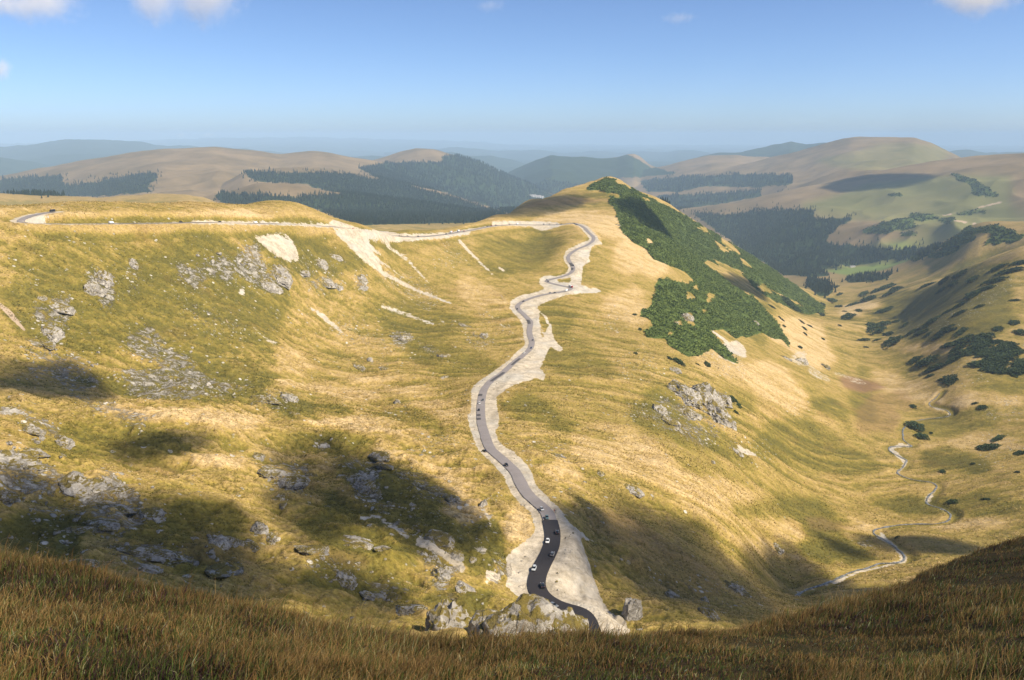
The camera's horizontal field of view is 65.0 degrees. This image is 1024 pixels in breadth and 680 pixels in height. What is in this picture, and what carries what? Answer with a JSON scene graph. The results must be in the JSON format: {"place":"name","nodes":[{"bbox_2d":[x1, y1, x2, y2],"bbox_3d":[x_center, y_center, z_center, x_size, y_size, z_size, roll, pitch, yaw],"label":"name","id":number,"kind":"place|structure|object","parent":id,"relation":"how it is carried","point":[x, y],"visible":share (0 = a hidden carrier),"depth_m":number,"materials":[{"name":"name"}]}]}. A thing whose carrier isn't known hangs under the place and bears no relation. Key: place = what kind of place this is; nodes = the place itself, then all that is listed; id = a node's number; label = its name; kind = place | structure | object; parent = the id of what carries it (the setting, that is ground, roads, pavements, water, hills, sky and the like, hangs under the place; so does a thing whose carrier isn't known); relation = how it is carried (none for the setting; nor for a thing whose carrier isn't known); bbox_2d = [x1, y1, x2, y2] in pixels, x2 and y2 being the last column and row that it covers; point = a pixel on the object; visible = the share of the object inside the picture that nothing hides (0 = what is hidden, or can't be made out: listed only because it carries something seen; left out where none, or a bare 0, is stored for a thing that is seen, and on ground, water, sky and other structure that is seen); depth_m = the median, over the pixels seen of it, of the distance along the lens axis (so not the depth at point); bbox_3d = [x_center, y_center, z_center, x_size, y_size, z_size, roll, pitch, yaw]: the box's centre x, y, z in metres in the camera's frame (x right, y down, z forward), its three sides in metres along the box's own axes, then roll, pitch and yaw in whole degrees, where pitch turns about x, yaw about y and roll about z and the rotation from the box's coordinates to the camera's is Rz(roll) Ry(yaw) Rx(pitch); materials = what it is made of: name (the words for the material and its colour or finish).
{"place":"outdoors","nodes":[
{"label":"outdoors","id":0,"kind":"place"},
{"bbox_2d":[17,212,579,236],"bbox_3d":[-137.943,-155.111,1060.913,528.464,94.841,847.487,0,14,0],"label":"road","id":1,"kind":"structure","parent":0,"point":[22,219],"depth_m":788.64,"materials":[{"name":"asphalt"}]},
{"bbox_2d":[0,136,1023,638],"bbox_3d":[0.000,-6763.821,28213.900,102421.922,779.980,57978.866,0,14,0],"label":"terrain","id":2,"kind":"structure","parent":0,"point":[520,252],"depth_m":742.02,"materials":[{"name":"plant"}]},
{"bbox_2d":[0,489,19,506],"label":"rock outcrop","id":3,"kind":"object","parent":2,"relation":"on","point":[9,498],"visible":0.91,"depth_m":242.71,"materials":[{"name":"stone"}]},
{"bbox_2d":[0,405,28,415],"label":"rock outcrop","id":4,"kind":"object","parent":2,"relation":"on","point":[9,410],"visible":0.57,"depth_m":359.04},
{"bbox_2d":[0,449,42,469],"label":"rock outcrop","id":5,"kind":"object","parent":2,"relation":"on","point":[9,459],"visible":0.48,"depth_m":288.89,"materials":[{"name":"stone"}]},
{"bbox_2d":[22,425,45,436],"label":"rock outcrop","id":6,"kind":"object","parent":2,"relation":"on","point":[34,430],"visible":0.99,"depth_m":331.07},
{"bbox_2d":[20,447,50,457],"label":"rock outcrop","id":7,"kind":"object","parent":2,"relation":"on","point":[36,452],"visible":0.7,"depth_m":301.50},
{"bbox_2d":[21,464,51,470],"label":"rock outcrop","id":8,"kind":"object","parent":2,"relation":"on","point":[36,467],"visible":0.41,"depth_m":289.21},
{"bbox_2d":[40,339,57,350],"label":"rock outcrop","id":9,"kind":"object","parent":2,"relation":"on","point":[48,345],"visible":0.98,"depth_m":516.82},
{"bbox_2d":[41,326,64,342],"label":"rock outcrop","id":10,"kind":"object","parent":2,"relation":"on","point":[54,334],"visible":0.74,"depth_m":535.75,"materials":[{"name":"stone"}]},
{"bbox_2d":[50,301,75,314],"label":"rock outcrop","id":11,"kind":"object","parent":2,"relation":"on","point":[60,307],"visible":1,"depth_m":569.00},
{"bbox_2d":[54,435,75,449],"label":"rock outcrop","id":12,"kind":"object","parent":2,"relation":"on","point":[65,442],"visible":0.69,"depth_m":338.16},
{"bbox_2d":[58,470,93,497],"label":"rock outcrop","id":13,"kind":"object","parent":2,"relation":"on","point":[73,483],"visible":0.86,"depth_m":276.97,"materials":[{"name":"stone"}]},
{"bbox_2d":[61,525,96,533],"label":"rock outcrop","id":14,"kind":"object","parent":2,"relation":"on","point":[75,529],"visible":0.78,"depth_m":232.58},
{"bbox_2d":[64,559,99,567],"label":"rock outcrop","id":15,"kind":"object","parent":2,"relation":"on","point":[89,561],"visible":0.4,"depth_m":196.77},
{"bbox_2d":[84,281,107,296],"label":"rock outcrop","id":16,"kind":"object","parent":2,"relation":"on","point":[93,288],"visible":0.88,"depth_m":612.07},
{"bbox_2d":[90,478,111,492],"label":"rock outcrop","id":17,"kind":"object","parent":2,"relation":"on","point":[99,485],"visible":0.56,"depth_m":282.25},
{"bbox_2d":[95,270,113,289],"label":"rock outcrop","id":18,"kind":"object","parent":2,"relation":"on","point":[104,278],"visible":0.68,"depth_m":635.19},
{"bbox_2d":[84,518,124,529],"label":"rock outcrop","id":19,"kind":"object","parent":2,"relation":"on","point":[97,522],"visible":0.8,"depth_m":240.79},
{"bbox_2d":[97,522,119,530],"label":"rock outcrop","id":20,"kind":"object","parent":2,"relation":"on","point":[106,527],"visible":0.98,"depth_m":237.97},
{"bbox_2d":[96,503,136,514],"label":"rock outcrop","id":21,"kind":"object","parent":2,"relation":"on","point":[125,510],"visible":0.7,"depth_m":260.82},
{"bbox_2d":[108,485,130,494],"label":"rock outcrop","id":22,"kind":"object","parent":2,"relation":"on","point":[117,489],"visible":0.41,"depth_m":282.55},
{"bbox_2d":[104,562,162,573],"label":"rock outcrop","id":23,"kind":"object","parent":2,"relation":"on","point":[147,567],"visible":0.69,"depth_m":205.27,"materials":[{"name":"stone"}]},
{"bbox_2d":[129,258,138,269],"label":"rock outcrop","id":24,"kind":"object","parent":2,"relation":"on","point":[133,263],"visible":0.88,"depth_m":684.17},
{"bbox_2d":[116,545,172,561],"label":"rock outcrop","id":25,"kind":"object","parent":2,"relation":"on","point":[152,554],"visible":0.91,"depth_m":220.17,"materials":[{"name":"stone"}]},
{"bbox_2d":[137,508,166,523],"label":"rock outcrop","id":26,"kind":"object","parent":2,"relation":"on","point":[156,515],"visible":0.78,"depth_m":265.57,"materials":[{"name":"stone"}]},
{"bbox_2d":[169,550,189,563],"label":"rock outcrop","id":27,"kind":"object","parent":2,"relation":"on","point":[176,557],"visible":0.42,"depth_m":227.24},
{"bbox_2d":[205,535,230,550],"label":"rock outcrop","id":28,"kind":"object","parent":2,"relation":"on","point":[222,542],"visible":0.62,"depth_m":250.46,"materials":[{"name":"stone"}]},
{"bbox_2d":[205,562,243,578],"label":"rock outcrop","id":29,"kind":"object","parent":2,"relation":"on","point":[224,569],"visible":1,"depth_m":226.42,"materials":[{"name":"stone"}]},
{"bbox_2d":[223,535,244,547],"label":"rock outcrop","id":30,"kind":"object","parent":2,"relation":"on","point":[235,542],"visible":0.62,"depth_m":255.98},
{"bbox_2d":[242,539,259,552],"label":"rock outcrop","id":31,"kind":"object","parent":2,"relation":"on","point":[250,543],"visible":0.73,"depth_m":257.78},
{"bbox_2d":[249,520,268,534],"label":"rock outcrop","id":32,"kind":"object","parent":2,"relation":"on","point":[258,527],"visible":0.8,"depth_m":270.00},
{"bbox_2d":[252,452,265,461],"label":"rock outcrop","id":33,"kind":"object","parent":2,"relation":"on","point":[259,456],"visible":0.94,"depth_m":394.86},
{"bbox_2d":[251,395,281,405],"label":"rock outcrop","id":34,"kind":"object","parent":2,"relation":"on","point":[269,400],"visible":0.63,"depth_m":534.53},
{"bbox_2d":[266,532,276,544],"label":"rock outcrop","id":35,"kind":"object","parent":2,"relation":"on","point":[271,538],"visible":0.85,"depth_m":265.58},
{"bbox_2d":[260,278,283,293],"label":"rock outcrop","id":36,"kind":"object","parent":2,"relation":"on","point":[268,284],"visible":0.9,"depth_m":792.51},
{"bbox_2d":[257,466,288,481],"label":"rock outcrop","id":37,"kind":"object","parent":2,"relation":"on","point":[269,473],"visible":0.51,"depth_m":364.99,"materials":[{"name":"stone"}]},
{"bbox_2d":[271,493,288,500],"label":"rock outcrop","id":38,"kind":"object","parent":2,"relation":"on","point":[281,496],"visible":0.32,"depth_m":322.67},
{"bbox_2d":[272,264,292,289],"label":"rock outcrop","id":39,"kind":"object","parent":2,"relation":"on","point":[282,275],"visible":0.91,"depth_m":816.84,"materials":[{"name":"stone"}]},
{"bbox_2d":[280,392,298,402],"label":"rock outcrop","id":40,"kind":"object","parent":2,"relation":"on","point":[288,397],"visible":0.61,"depth_m":565.70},
{"bbox_2d":[275,474,309,490],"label":"rock outcrop","id":41,"kind":"object","parent":2,"relation":"on","point":[294,482],"visible":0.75,"depth_m":354.79,"materials":[{"name":"stone"}]},
{"bbox_2d":[295,544,328,555],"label":"rock outcrop","id":42,"kind":"object","parent":2,"relation":"on","point":[323,549],"visible":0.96,"depth_m":260.12,"materials":[{"name":"stone"}]},
{"bbox_2d":[316,259,328,270],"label":"rock outcrop","id":43,"kind":"object","parent":2,"relation":"on","point":[322,263],"visible":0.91,"depth_m":912.33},
{"bbox_2d":[317,441,329,449],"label":"rock outcrop","id":44,"kind":"object","parent":2,"relation":"on","point":[322,445],"visible":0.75,"depth_m":445.05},
{"bbox_2d":[321,277,335,287],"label":"rock outcrop","id":45,"kind":"object","parent":2,"relation":"on","point":[328,282],"visible":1,"depth_m":891.38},
{"bbox_2d":[335,570,357,590],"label":"rock outcrop","id":46,"kind":"object","parent":2,"relation":"on","point":[346,579],"visible":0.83,"depth_m":249.78,"materials":[{"name":"stone"}]},
{"bbox_2d":[336,473,362,478],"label":"rock outcrop","id":47,"kind":"object","parent":2,"relation":"on","point":[347,475],"visible":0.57,"depth_m":379.19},
{"bbox_2d":[342,535,374,550],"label":"rock outcrop","id":48,"kind":"object","parent":2,"relation":"on","point":[354,541],"visible":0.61,"depth_m":280.53,"materials":[{"name":"stone"}]},
{"bbox_2d":[357,274,367,285],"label":"rock outcrop","id":49,"kind":"object","parent":2,"relation":"on","point":[362,279],"visible":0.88,"depth_m":937.36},
{"bbox_2d":[352,477,375,494],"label":"rock outcrop","id":50,"kind":"object","parent":2,"relation":"on","point":[363,485],"visible":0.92,"depth_m":359.42,"materials":[{"name":"stone"}]},
{"bbox_2d":[359,590,375,600],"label":"rock outcrop","id":51,"kind":"object","parent":2,"relation":"on","point":[364,594],"visible":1,"depth_m":242.80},
{"bbox_2d":[368,487,381,499],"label":"rock outcrop","id":52,"kind":"object","parent":2,"relation":"on","point":[377,494],"visible":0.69,"depth_m":357.18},
{"bbox_2d":[368,582,386,589],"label":"rock outcrop","id":53,"kind":"object","parent":2,"relation":"on","point":[376,585],"visible":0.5,"depth_m":256.11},
{"bbox_2d":[368,451,390,461],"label":"rock outcrop","id":54,"kind":"object","parent":2,"relation":"on","point":[378,456],"visible":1,"depth_m":433.81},
{"bbox_2d":[373,463,393,469],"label":"rock outcrop","id":55,"kind":"object","parent":2,"relation":"on","point":[384,466],"visible":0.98,"depth_m":396.68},
{"bbox_2d":[386,591,401,600],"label":"rock outcrop","id":56,"kind":"object","parent":2,"relation":"on","point":[393,596],"visible":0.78,"depth_m":249.75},
{"bbox_2d":[390,334,413,341],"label":"rock outcrop","id":57,"kind":"object","parent":2,"relation":"on","point":[405,338],"visible":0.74,"depth_m":831.37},
{"bbox_2d":[395,604,427,615],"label":"rock outcrop","id":58,"kind":"object","parent":2,"relation":"on","point":[405,609],"visible":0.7,"depth_m":233.67,"materials":[{"name":"stone"}]},
{"bbox_2d":[417,550,440,565],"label":"rock outcrop","id":59,"kind":"object","parent":2,"relation":"on","point":[430,557],"visible":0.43,"depth_m":287.03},
{"bbox_2d":[420,487,441,491],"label":"rock outcrop","id":60,"kind":"object","parent":2,"relation":"on","point":[430,489],"visible":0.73,"depth_m":374.64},
{"bbox_2d":[423,529,454,553],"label":"rock outcrop","id":61,"kind":"object","parent":2,"relation":"on","point":[444,541],"visible":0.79,"depth_m":299.49,"materials":[{"name":"stone"}]},
{"bbox_2d":[430,563,452,581],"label":"rock outcrop","id":62,"kind":"object","parent":2,"relation":"on","point":[441,572],"visible":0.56,"depth_m":272.74,"materials":[{"name":"stone"}]},
{"bbox_2d":[425,598,472,630],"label":"rock outcrop","id":63,"kind":"object","parent":2,"relation":"on","point":[446,609],"visible":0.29,"depth_m":197.60,"materials":[{"name":"stone"}]},
{"bbox_2d":[443,494,460,502],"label":"rock outcrop","id":64,"kind":"object","parent":2,"relation":"on","point":[451,498],"visible":0.99,"depth_m":363.14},
{"bbox_2d":[449,549,463,561],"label":"rock outcrop","id":65,"kind":"object","parent":2,"relation":"on","point":[456,555],"visible":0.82,"depth_m":293.00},
{"bbox_2d":[455,580,475,593],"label":"rock outcrop","id":66,"kind":"object","parent":2,"relation":"on","point":[462,587],"visible":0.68,"depth_m":262.98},
{"bbox_2d":[0,153,940,287],"bbox_3d":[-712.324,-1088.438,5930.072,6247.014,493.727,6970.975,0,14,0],"label":"spruce forest","id":67,"kind":"object","parent":2,"relation":"on","point":[475,213],"visible":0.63,"depth_m":4843.14,"materials":[{"name":"plant"}]},
{"bbox_2d":[468,608,502,638],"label":"rock outcrop","id":68,"kind":"object","parent":2,"relation":"on","point":[478,614],"visible":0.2,"depth_m":183.34,"materials":[{"name":"stone"}]},
{"bbox_2d":[482,593,555,638],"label":"rock outcrop","id":69,"kind":"object","parent":2,"relation":"on","point":[537,609],"visible":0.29,"depth_m":179.37,"materials":[{"name":"stone"}]},
{"bbox_2d":[551,605,588,634],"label":"rock outcrop","id":70,"kind":"object","parent":2,"relation":"on","point":[562,615],"visible":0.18,"depth_m":182.06,"materials":[{"name":"stone"}]},
{"bbox_2d":[621,597,642,620],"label":"rock outcrop","id":71,"kind":"object","parent":2,"relation":"on","point":[632,609],"visible":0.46,"depth_m":281.50,"materials":[{"name":"stone"}]},
{"bbox_2d":[624,483,644,497],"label":"rock outcrop","id":72,"kind":"object","parent":2,"relation":"on","point":[636,491],"visible":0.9,"depth_m":461.89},
{"bbox_2d":[652,404,667,413],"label":"rock outcrop","id":73,"kind":"object","parent":2,"relation":"on","point":[660,409],"visible":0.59,"depth_m":685.93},
{"bbox_2d":[661,414,682,431],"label":"rock outcrop","id":74,"kind":"object","parent":2,"relation":"on","point":[674,424],"visible":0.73,"depth_m":659.16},
{"bbox_2d":[663,589,682,598],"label":"rock outcrop","id":75,"kind":"object","parent":2,"relation":"on","point":[670,593],"visible":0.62,"depth_m":340.32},
{"bbox_2d":[666,379,702,408],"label":"rock outcrop","id":76,"kind":"object","parent":2,"relation":"on","point":[687,394],"visible":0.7,"depth_m":753.36,"materials":[{"name":"stone"}]},
{"bbox_2d":[681,313,693,321],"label":"rock outcrop","id":77,"kind":"object","parent":2,"relation":"on","point":[688,317],"visible":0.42,"depth_m":1121.87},
{"bbox_2d":[676,405,703,420],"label":"rock outcrop","id":78,"kind":"object","parent":2,"relation":"on","point":[688,412],"visible":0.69,"depth_m":706.93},
{"bbox_2d":[691,382,724,407],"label":"rock outcrop","id":79,"kind":"object","parent":2,"relation":"on","point":[707,391],"visible":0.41,"depth_m":782.64,"materials":[{"name":"stone"}]},
{"bbox_2d":[698,605,720,621],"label":"rock outcrop","id":80,"kind":"object","parent":2,"relation":"on","point":[709,612],"visible":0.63,"depth_m":296.62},
{"bbox_2d":[705,399,736,430],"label":"rock outcrop","id":81,"kind":"object","parent":2,"relation":"on","point":[717,412],"visible":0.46,"depth_m":749.88,"materials":[{"name":"stone"}]},
{"bbox_2d":[717,391,732,408],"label":"rock outcrop","id":82,"kind":"object","parent":2,"relation":"on","point":[727,401],"visible":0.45,"depth_m":803.13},
{"bbox_2d":[724,580,751,597],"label":"rock outcrop","id":83,"kind":"object","parent":2,"relation":"on","point":[737,588],"visible":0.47,"depth_m":387.94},
{"bbox_2d":[773,542,784,554],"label":"rock outcrop","id":84,"kind":"object","parent":2,"relation":"on","point":[779,550],"visible":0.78,"depth_m":552.76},
{"bbox_2d":[587,177,1023,362],"bbox_3d":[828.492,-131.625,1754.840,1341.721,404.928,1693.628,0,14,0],"label":"dwarf pine cover","id":85,"kind":"object","parent":2,"relation":"on","point":[668,233],"visible":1,"depth_m":1536.49,"materials":[{"name":"plant"}]},
{"bbox_2d":[866,323,886,334],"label":"shrub","id":86,"kind":"object","parent":2,"relation":"on","point":[875,326],"visible":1,"depth_m":1871.06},
{"bbox_2d":[883,336,904,347],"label":"shrub","id":87,"kind":"object","parent":2,"relation":"on","point":[891,339],"visible":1,"depth_m":1591.80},
{"bbox_2d":[905,420,924,431],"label":"shrub","id":88,"kind":"object","parent":2,"relation":"on","point":[913,424],"visible":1,"depth_m":1032.73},
{"bbox_2d":[913,432,929,440],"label":"shrub","id":89,"kind":"object","parent":2,"relation":"on","point":[918,434],"visible":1,"depth_m":987.47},
{"bbox_2d":[914,354,939,367],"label":"shrub","id":90,"kind":"object","parent":2,"relation":"on","point":[922,362],"visible":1,"depth_m":1374.55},
{"bbox_2d":[922,315,941,327],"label":"shrub","id":91,"kind":"object","parent":2,"relation":"on","point":[930,321],"visible":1,"depth_m":1582.50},
{"bbox_2d":[923,362,946,373],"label":"shrub","id":92,"kind":"object","parent":2,"relation":"on","point":[931,368],"visible":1,"depth_m":1306.90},
{"bbox_2d":[865,173,1018,260],"bbox_3d":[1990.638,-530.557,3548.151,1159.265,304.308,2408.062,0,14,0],"label":"dwarf pine cover","id":93,"kind":"object","parent":2,"relation":"on","point":[918,257],"visible":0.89,"depth_m":3737.47,"materials":[{"name":"plant"}]},
{"bbox_2d":[933,324,955,337],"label":"shrub","id":94,"kind":"object","parent":2,"relation":"on","point":[944,330],"visible":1,"depth_m":1462.63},
{"bbox_2d":[941,373,958,384],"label":"shrub","id":95,"kind":"object","parent":2,"relation":"on","point":[953,378],"visible":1,"depth_m":1195.17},
{"bbox_2d":[945,353,965,363],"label":"shrub","id":96,"kind":"object","parent":2,"relation":"on","point":[952,359],"visible":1,"depth_m":1288.59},
{"bbox_2d":[948,342,970,353],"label":"shrub","id":97,"kind":"object","parent":2,"relation":"on","point":[960,346],"visible":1,"depth_m":1337.31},
{"bbox_2d":[951,333,976,346],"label":"shrub","id":98,"kind":"object","parent":2,"relation":"on","point":[962,340],"visible":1,"depth_m":1368.76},
{"bbox_2d":[963,289,981,298],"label":"shrub","id":99,"kind":"object","parent":2,"relation":"on","point":[974,293],"visible":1,"depth_m":1595.35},
{"bbox_2d":[966,361,986,367],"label":"shrub","id":100,"kind":"object","parent":2,"relation":"on","point":[976,365],"visible":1,"depth_m":1221.75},
{"bbox_2d":[971,332,996,338],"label":"shrub","id":101,"kind":"object","parent":2,"relation":"on","point":[982,335],"visible":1,"depth_m":1351.18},
{"bbox_2d":[976,443,1002,450],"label":"shrub","id":102,"kind":"object","parent":2,"relation":"on","point":[985,446],"visible":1,"depth_m":910.27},
{"bbox_2d":[979,276,1008,285],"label":"shrub","id":103,"kind":"object","parent":2,"relation":"on","point":[996,279],"visible":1,"depth_m":1623.29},
{"bbox_2d":[993,266,1023,275],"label":"shrub","id":104,"kind":"object","parent":2,"relation":"on","point":[1012,269],"visible":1,"depth_m":1654.84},
{"bbox_2d":[1004,366,1023,375],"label":"shrub","id":105,"kind":"object","parent":2,"relation":"on","point":[1017,369],"visible":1,"depth_m":1167.07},
{"bbox_2d":[1008,348,1023,355],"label":"shrub","id":106,"kind":"object","parent":2,"relation":"on","point":[1017,352],"visible":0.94,"depth_m":1247.74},
{"bbox_2d":[0,531,1023,679],"bbox_3d":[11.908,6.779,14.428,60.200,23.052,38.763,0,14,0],"label":"grass","id":107,"kind":"structure","parent":0,"point":[292,654],"depth_m":8.08,"materials":[{"name":"plant"}]},
{"bbox_2d":[0,0,1023,145],"label":"sky","id":108,"kind":"structure","parent":0,"point":[542,72],"materials":[{"name":"blue"}]},
{"bbox_2d":[476,225,594,519],"bbox_3d":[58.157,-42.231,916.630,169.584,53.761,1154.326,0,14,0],"label":"road","id":109,"kind":"structure","parent":0,"point":[525,490],"depth_m":525.76,"materials":[{"name":"asphalt"}]},
{"bbox_2d":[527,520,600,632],"bbox_3d":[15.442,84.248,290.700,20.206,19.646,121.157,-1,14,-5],"label":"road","id":110,"kind":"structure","parent":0,"point":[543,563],"depth_m":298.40,"materials":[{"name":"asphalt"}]},
{"bbox_2d":[795,393,951,595],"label":"stream","id":111,"kind":"structure","parent":0,"point":[903,554],"depth_m":687.40,"materials":[{"name":"liquid"}]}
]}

